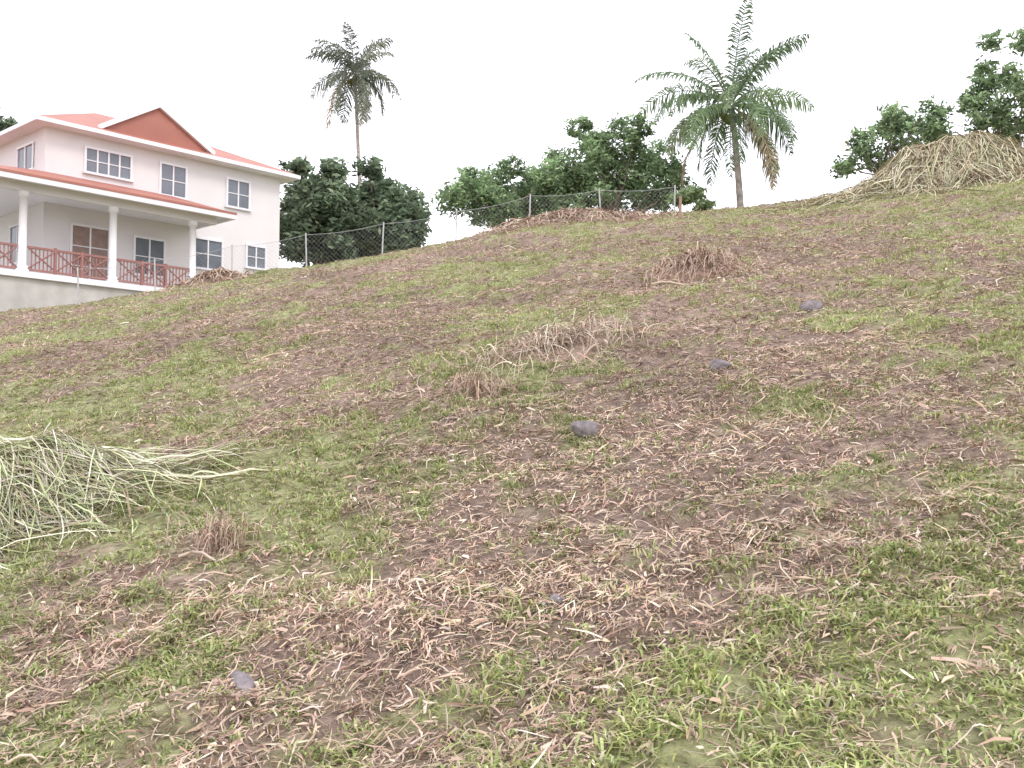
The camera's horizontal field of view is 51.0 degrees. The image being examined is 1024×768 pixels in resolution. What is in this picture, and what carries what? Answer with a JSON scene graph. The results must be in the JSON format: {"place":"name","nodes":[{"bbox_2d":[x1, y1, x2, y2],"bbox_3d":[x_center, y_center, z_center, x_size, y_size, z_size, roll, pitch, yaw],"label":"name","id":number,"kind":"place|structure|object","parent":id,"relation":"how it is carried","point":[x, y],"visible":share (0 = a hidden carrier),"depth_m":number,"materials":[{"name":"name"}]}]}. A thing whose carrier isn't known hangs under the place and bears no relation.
{"place":"outdoors","nodes":[
{"label":"outdoors","id":0,"kind":"place"},
{"bbox_2d":[0,194,41,216],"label":"porch ceiling side","id":1,"kind":"structure","parent":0,"point":[9,204],"depth_m":42.35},
{"bbox_2d":[0,178,216,224],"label":"porch beam","id":2,"kind":"structure","parent":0,"point":[15,185],"depth_m":41.19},
{"bbox_2d":[0,177,225,226],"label":"porch ceiling","id":3,"kind":"structure","parent":0,"point":[43,198],"depth_m":42.87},
{"bbox_2d":[0,126,279,287],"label":"walls","id":4,"kind":"structure","parent":0,"point":[58,151],"depth_m":45.20,"materials":[{"name":"paint"}]},
{"bbox_2d":[9,228,10,263],"bbox_3d":[-20.524,-5.631,43.894,0.070,1.500,0.042,-3,-5,42],"label":"end window mullion","id":5,"kind":"object","parent":4,"relation":"attached to","point":[9,242],"visible":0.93,"depth_m":43.89},
{"bbox_2d":[10,226,16,262],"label":"end window pane","id":6,"kind":"object","parent":4,"relation":"attached to","point":[13,235],"visible":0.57,"depth_m":43.68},
{"bbox_2d":[16,226,18,261],"bbox_3d":[-20.005,-5.659,43.426,0.070,1.500,0.042,-3,-5,42],"label":"end window mullion","id":7,"kind":"object","parent":4,"relation":"attached to","point":[17,244],"visible":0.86,"depth_m":43.40},
{"bbox_2d":[16,141,34,149],"bbox_3d":[-19.628,-9.617,43.339,1.580,0.090,0.100,-3,-5,42],"label":"end window head","id":8,"kind":"object","parent":4,"relation":"attached to","point":[24,145],"visible":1,"depth_m":43.30},
{"bbox_2d":[18,144,33,168],"bbox_3d":[-19.604,-9.072,43.332,1.400,1.000,0.050,-3,-5,42],"label":"end window pane","id":9,"kind":"object","parent":4,"relation":"attached to","point":[28,157],"visible":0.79,"depth_m":43.23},
{"bbox_2d":[24,147,25,168],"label":"end window mullion","id":10,"kind":"object","parent":9,"relation":"attached to","point":[25,157],"visible":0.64,"depth_m":43.28},
{"bbox_2d":[32,143,33,166],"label":"end window mullion","id":11,"kind":"object","parent":4,"relation":"attached to","point":[32,153],"visible":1,"depth_m":42.82},
{"bbox_2d":[69,225,72,276],"bbox_3d":[-17.570,-5.150,42.750,0.098,2.400,0.090,-3,-5,42],"label":"door jamb","id":12,"kind":"object","parent":4,"relation":"attached to","point":[71,239],"depth_m":42.74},
{"bbox_2d":[83,147,86,170],"bbox_3d":[-17.234,-9.070,43.361,0.098,0.950,0.090,-3,-5,42],"label":"window jamb","id":13,"kind":"object","parent":4,"relation":"attached to","point":[85,160],"depth_m":43.33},
{"bbox_2d":[70,222,108,230],"bbox_3d":[-17.036,-6.356,43.414,0.100,0.090,1.680,-3,-5,42],"label":"door head","id":14,"kind":"object","parent":4,"relation":"attached to","point":[88,226],"depth_m":43.34},
{"bbox_2d":[88,228,91,278],"bbox_3d":[-17.029,-5.114,43.332,0.042,2.400,0.060,-3,-5,42],"label":"door mullion","id":15,"kind":"structure","parent":4,"relation":"attached to","point":[90,247],"depth_m":43.34},
{"bbox_2d":[72,225,107,280],"bbox_3d":[-17.062,-5.112,43.361,0.050,2.400,1.500,-3,-5,42],"label":"door pane","id":16,"kind":"object","parent":4,"relation":"attached to","point":[81,236],"visible":0.43,"depth_m":43.41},
{"bbox_2d":[82,170,133,182],"bbox_3d":[-16.552,-8.507,44.053,0.140,0.090,2.180,-3,-5,42],"label":"window sill","id":17,"kind":"structure","parent":4,"relation":"attached to","point":[106,176],"depth_m":43.98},
{"bbox_2d":[107,231,108,275],"bbox_3d":[-16.504,-5.078,43.928,0.098,2.400,0.090,-3,-5,42],"label":"door jamb","id":18,"kind":"object","parent":4,"relation":"attached to","point":[108,252],"depth_m":43.90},
{"bbox_2d":[84,145,132,157],"bbox_3d":[-16.567,-9.544,44.130,0.100,0.090,2.080,-3,-5,42],"label":"window head","id":19,"kind":"object","parent":4,"relation":"attached to","point":[107,151],"depth_m":44.07},
{"bbox_2d":[87,148,129,178],"bbox_3d":[-16.593,-9.023,44.121,0.050,0.950,1.900,-3,-5,42],"label":"window pane","id":20,"kind":"object","parent":4,"relation":"attached to","point":[102,167],"visible":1,"depth_m":44.08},
{"bbox_2d":[96,150,98,172],"bbox_3d":[-16.878,-9.047,43.740,0.042,0.950,0.060,-3,-5,42],"label":"window mullion","id":21,"kind":"structure","parent":20,"relation":"attached to","point":[97,161],"depth_m":43.72},
{"bbox_2d":[87,159,129,168],"bbox_3d":[-16.564,-9.025,44.095,0.033,0.036,1.900,-3,-5,42],"label":"window bar","id":22,"kind":"object","parent":20,"relation":"attached to","point":[107,164],"depth_m":44.07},
{"bbox_2d":[107,153,109,174],"bbox_3d":[-16.560,-9.025,44.092,0.042,0.950,0.060,-3,-5,42],"label":"window mullion","id":23,"kind":"structure","parent":20,"relation":"attached to","point":[108,162],"depth_m":44.08},
{"bbox_2d":[118,155,120,176],"bbox_3d":[-16.242,-9.004,44.444,0.042,0.950,0.060,-3,-5,42],"label":"window mullion","id":24,"kind":"structure","parent":20,"relation":"attached to","point":[119,165],"depth_m":44.42},
{"bbox_2d":[0,165,220,209],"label":"porch roof","id":25,"kind":"structure","parent":4,"relation":"attached to","point":[93,183],"depth_m":42.35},
{"bbox_2d":[0,171,236,219],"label":"porch fascia","id":26,"kind":"structure","parent":25,"relation":"attached to","point":[15,176],"depth_m":40.80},
{"bbox_2d":[0,168,236,214],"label":"porch roof edge","id":27,"kind":"object","parent":25,"relation":"attached to","point":[102,188],"visible":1,"depth_m":40.78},
{"bbox_2d":[130,157,132,179],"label":"window jamb","id":28,"kind":"object","parent":4,"relation":"attached to","point":[131,168],"depth_m":44.80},
{"bbox_2d":[132,237,135,271],"bbox_3d":[-15.760,-5.377,44.771,0.098,1.500,0.090,-3,-5,42],"label":"window jamb","id":29,"kind":"object","parent":4,"relation":"attached to","point":[134,249],"depth_m":44.75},
{"bbox_2d":[135,238,163,275],"bbox_3d":[-15.319,-5.344,45.309,0.050,1.500,1.300,-3,-5,42],"label":"window pane","id":30,"kind":"object","parent":4,"relation":"attached to","point":[142,248],"visible":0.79,"depth_m":45.30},
{"bbox_2d":[133,235,165,241],"bbox_3d":[-15.293,-6.139,45.334,0.100,0.090,1.480,-3,-5,42],"label":"window head","id":31,"kind":"object","parent":4,"relation":"attached to","point":[150,238],"depth_m":45.27},
{"bbox_2d":[148,239,150,274],"bbox_3d":[-15.287,-5.346,45.279,0.042,1.500,0.060,-3,-5,42],"label":"window mullion","id":32,"kind":"structure","parent":4,"relation":"attached to","point":[149,255],"depth_m":45.27},
{"bbox_2d":[0,115,300,184],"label":"eave fascia","id":33,"kind":"structure","parent":4,"relation":"on","point":[23,128],"depth_m":44.47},
{"bbox_2d":[40,113,295,174],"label":"roof","id":34,"kind":"structure","parent":33,"relation":"on","point":[93,120],"depth_m":46.22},
{"bbox_2d":[97,101,160,127],"bbox_3d":[-15.956,-11.209,44.826,0.150,1.830,2.700,-3,-5,42],"label":"barge board","id":35,"kind":"object","parent":34,"relation":"on","point":[132,114],"visible":0.86,"depth_m":44.80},
{"bbox_2d":[105,108,205,151],"bbox_3d":[-15.360,-10.981,46.095,0.660,1.850,4.700,-3,-5,42],"label":"gable face","id":36,"kind":"object","parent":34,"relation":"on","point":[157,124],"visible":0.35,"depth_m":45.84},
{"bbox_2d":[159,102,214,153],"bbox_3d":[-14.147,-11.087,46.827,0.150,1.830,2.700,-3,-5,42],"label":"barge board","id":37,"kind":"object","parent":34,"relation":"on","point":[170,114],"visible":0.86,"depth_m":46.71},
{"bbox_2d":[158,163,161,192],"bbox_3d":[-15.013,-8.770,45.808,0.098,1.300,0.090,-3,-5,42],"label":"window jamb","id":38,"kind":"object","parent":4,"relation":"attached to","point":[160,177],"depth_m":45.77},
{"bbox_2d":[163,242,165,264],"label":"window jamb","id":39,"kind":"object","parent":4,"relation":"attached to","point":[164,253],"depth_m":45.78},
{"bbox_2d":[161,164,184,197],"bbox_3d":[-14.623,-8.740,46.290,0.050,1.300,1.150,-3,-5,42],"label":"window pane","id":40,"kind":"object","parent":4,"relation":"attached to","point":[179,176],"visible":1,"depth_m":46.30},
{"bbox_2d":[172,166,173,195],"bbox_3d":[-14.590,-8.742,46.261,0.042,1.300,0.060,-3,-5,42],"label":"window mullion","id":41,"kind":"structure","parent":40,"relation":"attached to","point":[173,182],"depth_m":46.24},
{"bbox_2d":[159,161,187,168],"bbox_3d":[-14.597,-9.435,46.309,0.100,0.090,1.330,-3,-5,42],"label":"window head","id":42,"kind":"object","parent":4,"relation":"attached to","point":[174,165],"depth_m":46.27},
{"bbox_2d":[158,193,188,200],"bbox_3d":[-14.582,-8.049,46.211,0.140,0.090,1.430,-3,-5,42],"label":"window sill","id":43,"kind":"structure","parent":4,"relation":"attached to","point":[176,196],"depth_m":46.31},
{"bbox_2d":[185,169,187,197],"bbox_3d":[-14.182,-8.714,46.727,0.098,1.300,0.090,-3,-5,42],"label":"window jamb","id":44,"kind":"object","parent":4,"relation":"attached to","point":[186,178],"depth_m":46.70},
{"bbox_2d":[196,266,212,270],"bbox_3d":[-13.402,-5.050,47.336,0.140,0.090,1.630,-3,-5,42],"label":"window sill","id":45,"kind":"structure","parent":4,"relation":"attached to","point":[206,269],"depth_m":47.09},
{"bbox_2d":[207,240,208,267],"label":"window mullion","id":46,"kind":"structure","parent":4,"relation":"attached to","point":[208,253],"depth_m":47.37},
{"bbox_2d":[196,239,220,268],"bbox_3d":[-13.443,-5.716,47.414,0.050,1.250,1.350,-3,-5,42],"label":"window pane","id":47,"kind":"object","parent":4,"relation":"attached to","point":[201,246],"visible":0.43,"depth_m":47.44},
{"bbox_2d":[196,236,223,242],"bbox_3d":[-13.417,-6.386,47.431,0.100,0.090,1.530,-3,-5,42],"label":"window head","id":48,"kind":"object","parent":4,"relation":"attached to","point":[209,239],"depth_m":47.42},
{"bbox_2d":[221,243,223,269],"bbox_3d":[-12.935,-5.685,47.924,0.098,1.250,0.090,-3,-5,42],"label":"window jamb","id":49,"kind":"object","parent":4,"relation":"attached to","point":[222,253],"depth_m":47.90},
{"bbox_2d":[225,179,227,204],"bbox_3d":[-12.811,-8.621,48.242,0.098,1.200,0.090,-3,-5,42],"label":"window jamb","id":50,"kind":"object","parent":4,"relation":"attached to","point":[226,195],"depth_m":48.20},
{"bbox_2d":[224,205,251,211],"bbox_3d":[-12.397,-7.951,48.629,0.140,0.090,1.380,-3,-5,42],"label":"window sill","id":51,"kind":"structure","parent":4,"relation":"attached to","point":[239,208],"depth_m":48.60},
{"bbox_2d":[228,179,248,208],"bbox_3d":[-12.438,-8.593,48.705,0.051,1.200,1.100,-3,-5,42],"label":"window pane","id":52,"kind":"object","parent":4,"relation":"attached to","point":[233,188],"visible":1,"depth_m":48.68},
{"bbox_2d":[237,181,238,206],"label":"window mullion","id":53,"kind":"structure","parent":52,"relation":"attached to","point":[238,196],"depth_m":48.65},
{"bbox_2d":[226,177,250,183],"bbox_3d":[-12.412,-9.238,48.721,0.100,0.090,1.280,-3,-5,42],"label":"window head","id":54,"kind":"object","parent":4,"relation":"attached to","point":[239,180],"depth_m":48.67},
{"bbox_2d":[245,246,247,265],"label":"window jamb","id":55,"kind":"object","parent":4,"relation":"attached to","point":[246,254],"depth_m":48.84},
{"bbox_2d":[248,183,250,208],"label":"window jamb","id":56,"kind":"object","parent":4,"relation":"attached to","point":[249,199],"depth_m":49.09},
{"bbox_2d":[244,266,265,270],"bbox_3d":[-11.727,-5.286,49.209,0.140,0.090,1.230,-3,-5,42],"label":"window sill","id":57,"kind":"structure","parent":4,"relation":"attached to","point":[254,268],"depth_m":49.10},
{"bbox_2d":[245,243,266,248],"bbox_3d":[-11.742,-6.323,49.286,0.100,0.090,1.130,-3,-5,42],"label":"window head","id":58,"kind":"object","parent":4,"relation":"attached to","point":[258,246],"depth_m":49.24},
{"bbox_2d":[248,246,264,267],"bbox_3d":[-11.768,-5.803,49.278,0.050,0.950,0.950,-3,-5,42],"label":"window pane","id":59,"kind":"object","parent":4,"relation":"attached to","point":[251,263],"visible":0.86,"depth_m":49.32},
{"bbox_2d":[264,249,266,268],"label":"window jamb","id":60,"kind":"object","parent":4,"relation":"attached to","point":[265,265],"depth_m":49.60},
{"bbox_2d":[196,218,231,229],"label":"porch fascia side","id":61,"kind":"structure","parent":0,"point":[218,222],"depth_m":45.62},
{"bbox_2d":[0,182,1023,767],"bbox_3d":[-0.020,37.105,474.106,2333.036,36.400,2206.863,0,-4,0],"label":"hillside ground","id":62,"kind":"structure","parent":0,"point":[694,758],"depth_m":5.17,"materials":[{"name":"soil"}]},
{"bbox_2d":[0,107,21,130],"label":"mango tree","id":63,"kind":"object","parent":62,"relation":"on","point":[10,121],"visible":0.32,"depth_m":66.13,"materials":[{"name":"green plant"}]},
{"bbox_2d":[4,750,55,765],"bbox_3d":[-1.430,1.112,3.186,0.145,0.045,0.011,0,-4,-5],"label":"fallen stick","id":64,"kind":"object","parent":62,"relation":"on","point":[32,756],"visible":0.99,"depth_m":3.18,"materials":[{"name":"wood"}]},
{"bbox_2d":[0,275,142,311],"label":"porch base","id":65,"kind":"object","parent":62,"relation":"on","point":[16,293],"visible":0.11,"depth_m":39.30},
{"bbox_2d":[0,268,162,291],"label":"porch floor","id":66,"kind":"structure","parent":65,"relation":"on","point":[44,276],"depth_m":39.94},
{"bbox_2d":[14,190,29,270],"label":"column","id":67,"kind":"structure","parent":66,"relation":"on","point":[23,195],"depth_m":38.84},
{"bbox_2d":[29,269,107,279],"bbox_3d":[-16.582,-4.093,40.132,0.080,0.070,3.050,-3,-5,42],"label":"rail bottom","id":68,"kind":"object","parent":67,"relation":"attached to","point":[60,273],"visible":1,"depth_m":40.05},
{"bbox_2d":[28,252,54,268],"bbox_3d":[-17.235,-4.550,39.378,0.054,0.796,1.050,-3,-5,42],"label":"rail brace","id":69,"kind":"object","parent":68,"relation":"on","point":[41,260],"visible":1,"depth_m":39.32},
{"bbox_2d":[57,252,81,274],"bbox_3d":[-16.554,-4.503,40.131,0.055,0.796,1.051,-3,-5,42],"label":"rail brace","id":70,"kind":"object","parent":68,"relation":"on","point":[63,258],"visible":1,"depth_m":40.09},
{"bbox_2d":[57,255,82,270],"bbox_3d":[-16.554,-4.503,40.131,0.055,0.796,1.051,-3,-5,42],"label":"rail brace","id":71,"kind":"object","parent":68,"relation":"on","point":[69,262],"visible":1,"depth_m":40.14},
{"bbox_2d":[83,259,107,274],"bbox_3d":[-15.873,-4.457,40.884,0.054,0.796,1.050,-3,-5,42],"label":"rail brace","id":72,"kind":"object","parent":68,"relation":"on","point":[95,266],"visible":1,"depth_m":40.86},
{"bbox_2d":[84,256,106,277],"bbox_3d":[-15.873,-4.457,40.884,0.054,0.796,1.050,-3,-5,42],"label":"rail brace","id":73,"kind":"object","parent":68,"relation":"on","point":[95,267],"visible":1,"depth_m":40.85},
{"bbox_2d":[53,248,56,274],"bbox_3d":[-16.923,-4.515,39.779,0.120,1.030,0.080,-3,-5,42],"label":"rail post","id":74,"kind":"object","parent":66,"relation":"on","point":[55,262],"visible":1,"depth_m":39.74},
{"bbox_2d":[28,248,55,271],"bbox_3d":[-17.235,-4.550,39.378,0.054,0.796,1.050,-3,-5,42],"label":"rail brace","id":75,"kind":"object","parent":74,"relation":"attached to","point":[32,251],"visible":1,"depth_m":39.34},
{"bbox_2d":[27,246,107,258],"bbox_3d":[-16.582,-4.916,40.182,0.100,0.080,3.050,-3,-5,42],"label":"rail top","id":76,"kind":"object","parent":74,"relation":"attached to","point":[62,251],"visible":1,"depth_m":40.06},
{"bbox_2d":[80,252,83,277],"bbox_3d":[-16.241,-4.469,40.532,0.120,1.030,0.080,-3,-5,42],"label":"rail post","id":77,"kind":"object","parent":66,"relation":"on","point":[81,262],"visible":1,"depth_m":40.50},
{"bbox_2d":[105,206,118,281],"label":"column","id":78,"kind":"structure","parent":66,"relation":"on","point":[113,211],"depth_m":41.39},
{"bbox_2d":[118,280,169,287],"bbox_3d":[-14.253,-3.935,42.706,0.080,0.070,3.100,-3,-5,42],"label":"rail bottom","id":79,"kind":"object","parent":78,"relation":"attached to","point":[133,282],"visible":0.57,"depth_m":42.34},
{"bbox_2d":[117,264,141,279],"bbox_3d":[-14.918,-4.393,41.940,0.054,0.796,1.067,-3,-5,42],"label":"rail brace","id":80,"kind":"object","parent":79,"relation":"on","point":[129,272],"visible":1,"depth_m":41.88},
{"label":"baluster","id":81,"kind":"object","parent":79,"relation":"on","visible":0},
{"bbox_2d":[117,258,188,269],"bbox_3d":[-14.253,-4.759,42.756,0.100,0.080,3.100,-3,-5,42],"label":"rail top","id":82,"kind":"object","parent":81,"relation":"on","point":[148,263],"visible":0.86,"depth_m":42.64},
{"bbox_2d":[140,260,143,284],"bbox_3d":[-14.600,-4.358,42.347,0.120,1.030,0.080,-3,-5,42],"label":"rail post","id":83,"kind":"object","parent":66,"relation":"on","point":[142,267],"visible":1,"depth_m":42.30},
{"bbox_2d":[117,260,140,281],"bbox_3d":[-14.918,-4.393,41.940,0.054,0.796,1.067,-3,-5,42],"label":"rail brace","id":84,"kind":"object","parent":83,"relation":"attached to","point":[129,270],"visible":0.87,"depth_m":41.89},
{"bbox_2d":[164,264,167,287],"bbox_3d":[-13.907,-4.311,43.113,0.120,1.030,0.080,-3,-5,42],"label":"rail post","id":85,"kind":"object","parent":66,"relation":"on","point":[165,276],"visible":0.64,"depth_m":43.08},
{"bbox_2d":[188,220,197,282],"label":"column","id":86,"kind":"structure","parent":66,"relation":"on","point":[192,224],"depth_m":43.96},
{"bbox_2d":[0,422,312,569],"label":"cut grass pile","id":87,"kind":"object","parent":62,"relation":"on","point":[51,477],"visible":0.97,"depth_m":5.91,"materials":[{"name":"plant"}]},
{"bbox_2d":[178,550,232,561],"bbox_3d":[-1.359,0.766,4.767,0.287,0.049,0.023,-1,-4,20],"label":"stick","id":88,"kind":"object","parent":62,"relation":"on","point":[196,552],"visible":1,"depth_m":4.78,"materials":[{"name":"wood"}]},
{"bbox_2d":[145,266,271,291],"bbox_3d":[-7.433,-2.461,26.413,3.423,1.078,2.802,0,-4,0],"label":"straw heap","id":89,"kind":"object","parent":62,"relation":"on","point":[213,276],"visible":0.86,"depth_m":26.09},
{"bbox_2d":[149,500,311,571],"bbox_3d":[-1.310,0.731,4.965,0.783,0.379,0.512,0,-4,0],"label":"dry grass tuft","id":90,"kind":"object","parent":62,"relation":"on","point":[220,535],"visible":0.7,"depth_m":4.95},
{"bbox_2d":[229,670,254,692],"bbox_3d":[-0.897,0.991,3.564,0.069,0.064,0.201,-11,8,-27],"label":"field stone","id":91,"kind":"object","parent":62,"relation":"on","point":[239,679],"visible":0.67,"depth_m":3.52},
{"bbox_2d":[261,346,307,358],"bbox_3d":[-2.205,-0.303,10.431,0.489,0.152,0.029,2,-4,-35],"label":"fallen stick","id":92,"kind":"object","parent":62,"relation":"on","point":[282,353],"visible":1,"depth_m":10.39,"materials":[{"name":"wood"}]},
{"bbox_2d":[278,153,373,266],"bbox_3d":[-10.469,-6.870,58.075,6.074,11.291,5.915,0,-4,0],"label":"mango tree","id":93,"kind":"object","parent":62,"relation":"on","point":[328,201],"visible":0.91,"depth_m":57.13,"materials":[{"name":"green plant"}]},
{"bbox_2d":[304,22,400,188],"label":"coconut palm","id":94,"kind":"object","parent":62,"relation":"on","point":[356,81],"visible":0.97,"depth_m":67.37,"materials":[{"name":"green plant"}]},
{"bbox_2d":[77,185,675,303],"bbox_3d":[-3.821,-3.824,31.301,17.377,4.210,0.051,0,-4,-3],"label":"chain link fence","id":95,"kind":"object","parent":62,"relation":"on","point":[382,233],"visible":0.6,"depth_m":31.27,"materials":[{"name":"metal"}]},
{"bbox_2d":[351,154,431,258],"bbox_3d":[-7.430,-7.131,60.727,6.020,11.064,6.536,0,-4,0],"label":"mango tree","id":96,"kind":"object","parent":62,"relation":"on","point":[388,200],"visible":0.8,"depth_m":59.51,"materials":[{"name":"green plant"}]},
{"bbox_2d":[406,578,436,591],"bbox_3d":[-0.346,0.779,4.167,0.148,0.052,0.024,-2,-4,31],"label":"fallen stick","id":97,"kind":"object","parent":62,"relation":"on","point":[414,580],"visible":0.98,"depth_m":4.18,"materials":[{"name":"wood"}]},
{"bbox_2d":[417,360,548,401],"bbox_3d":[-0.226,0.008,7.881,1.008,0.506,0.941,0,-4,0],"label":"straw heap","id":98,"kind":"object","parent":62,"relation":"on","point":[475,384],"visible":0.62,"depth_m":7.79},
{"bbox_2d":[430,152,588,228],"bbox_3d":[-0.067,-6.472,42.427,6.146,5.317,4.868,0,-4,0],"label":"broadleaf tree","id":99,"kind":"object","parent":62,"relation":"on","point":[468,191],"visible":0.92,"depth_m":41.45,"materials":[{"name":"green plant"}]},
{"bbox_2d":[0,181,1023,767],"bbox_3d":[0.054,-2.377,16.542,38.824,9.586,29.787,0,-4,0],"label":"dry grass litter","id":100,"kind":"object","parent":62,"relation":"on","point":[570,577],"visible":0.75,"depth_m":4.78,"materials":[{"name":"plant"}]},
{"bbox_2d":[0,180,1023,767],"bbox_3d":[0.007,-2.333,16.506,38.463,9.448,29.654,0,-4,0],"label":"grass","id":101,"kind":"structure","parent":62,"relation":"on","point":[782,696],"depth_m":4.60,"materials":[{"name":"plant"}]},
{"bbox_2d":[322,309,721,391],"bbox_3d":[0.221,-0.232,8.934,3.336,0.913,2.177,3,-5,-42],"label":"straw heap","id":102,"kind":"object","parent":62,"relation":"on","point":[549,343],"visible":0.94,"depth_m":8.90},
{"bbox_2d":[548,594,565,606],"bbox_3d":[0.157,0.773,3.810,0.064,0.058,0.053,1,-4,-19],"label":"field stone","id":103,"kind":"object","parent":62,"relation":"on","point":[555,597],"visible":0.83,"depth_m":3.79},
{"bbox_2d":[421,206,728,250],"bbox_3d":[1.926,-3.803,26.811,9.161,1.856,4.015,0,-4,0],"label":"straw heap","id":104,"kind":"object","parent":62,"relation":"on","point":[569,214],"visible":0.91,"depth_m":26.53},
{"bbox_2d":[571,421,597,437],"bbox_3d":[0.430,0.289,6.344,0.160,0.144,0.139,2,-4,-31],"label":"field stone","id":105,"kind":"object","parent":62,"relation":"on","point":[581,428],"visible":0.85,"depth_m":6.29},
{"bbox_2d":[542,111,699,213],"bbox_3d":[4.105,-7.511,43.868,6.498,6.733,5.117,0,-4,0],"label":"broadleaf tree","id":106,"kind":"object","parent":62,"relation":"on","point":[601,160],"visible":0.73,"depth_m":42.91,"materials":[{"name":"green plant"}]},
{"bbox_2d":[652,281,702,284],"bbox_3d":[1.896,-1.157,12.301,0.687,0.088,0.036,-3,-5,41],"label":"fallen stick","id":107,"kind":"object","parent":62,"relation":"on","point":[672,282],"visible":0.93,"depth_m":12.37,"materials":[{"name":"wood"}]},
{"bbox_2d":[678,196,681,218],"bbox_3d":[4.110,-4.212,26.308,0.108,0.803,0.086,0,-4,0],"label":"wooden stake","id":108,"kind":"object","parent":62,"relation":"on","point":[680,209],"visible":0.8,"depth_m":26.29,"materials":[{"name":"brown wood"}]},
{"bbox_2d":[665,184,716,211],"bbox_3d":[6.669,-5.910,38.917,1.423,2.673,2.956,-2,-4,29],"label":"shrub","id":109,"kind":"object","parent":62,"relation":"on","point":[693,194],"visible":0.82,"depth_m":38.07,"materials":[{"name":"green plant"}]},
{"bbox_2d":[604,241,795,287],"bbox_3d":[2.314,-1.357,13.084,2.361,0.834,1.697,0,-4,0],"label":"straw heap","id":110,"kind":"object","parent":62,"relation":"on","point":[693,262],"visible":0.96,"depth_m":12.93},
{"bbox_2d":[709,359,730,370],"bbox_3d":[1.467,-0.113,7.572,0.154,0.117,0.167,11,-6,17],"label":"field stone","id":111,"kind":"object","parent":62,"relation":"on","point":[717,363],"visible":0.51,"depth_m":7.52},
{"bbox_2d":[634,0,813,206],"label":"coconut palm","id":112,"kind":"object","parent":62,"relation":"on","point":[696,125],"visible":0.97,"depth_m":40.26,"materials":[{"name":"green plant"}]},
{"bbox_2d":[799,300,822,311],"bbox_3d":[2.721,-0.683,9.764,0.215,0.152,0.164,-9,-19,30],"label":"field stone","id":113,"kind":"object","parent":62,"relation":"on","point":[814,306],"visible":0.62,"depth_m":9.70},
{"bbox_2d":[742,128,1023,214],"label":"cut grass pile","id":114,"kind":"object","parent":62,"relation":"on","point":[955,162],"visible":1,"depth_m":23.70,"materials":[{"name":"plant"}]},
{"bbox_2d":[827,94,959,180],"bbox_3d":[13.016,-7.607,36.612,4.096,4.289,3.206,-2,-4,25],"label":"tree","id":115,"kind":"object","parent":62,"relation":"on","point":[893,124],"visible":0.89,"depth_m":36.27,"materials":[{"name":"green plant"}]},
{"bbox_2d":[922,26,1023,145],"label":"tree","id":116,"kind":"object","parent":62,"relation":"on","point":[997,118],"visible":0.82,"depth_m":34.74,"materials":[{"name":"green plant"}]},
{"bbox_2d":[0,0,1023,267],"label":"sky","id":117,"kind":"structure","parent":0,"point":[479,83],"materials":[{"name":"white"}]},
{"bbox_3d":[-19.056,-4.659,37.421,0.120,1.030,0.080,-3,-5,42],"label":"rail post","id":118,"kind":"object","parent":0,"visible":0},
{"bbox_2d":[0,242,16,245],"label":"rail top","id":119,"kind":"object","parent":118,"relation":"attached to","point":[5,243],"visible":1,"depth_m":38.49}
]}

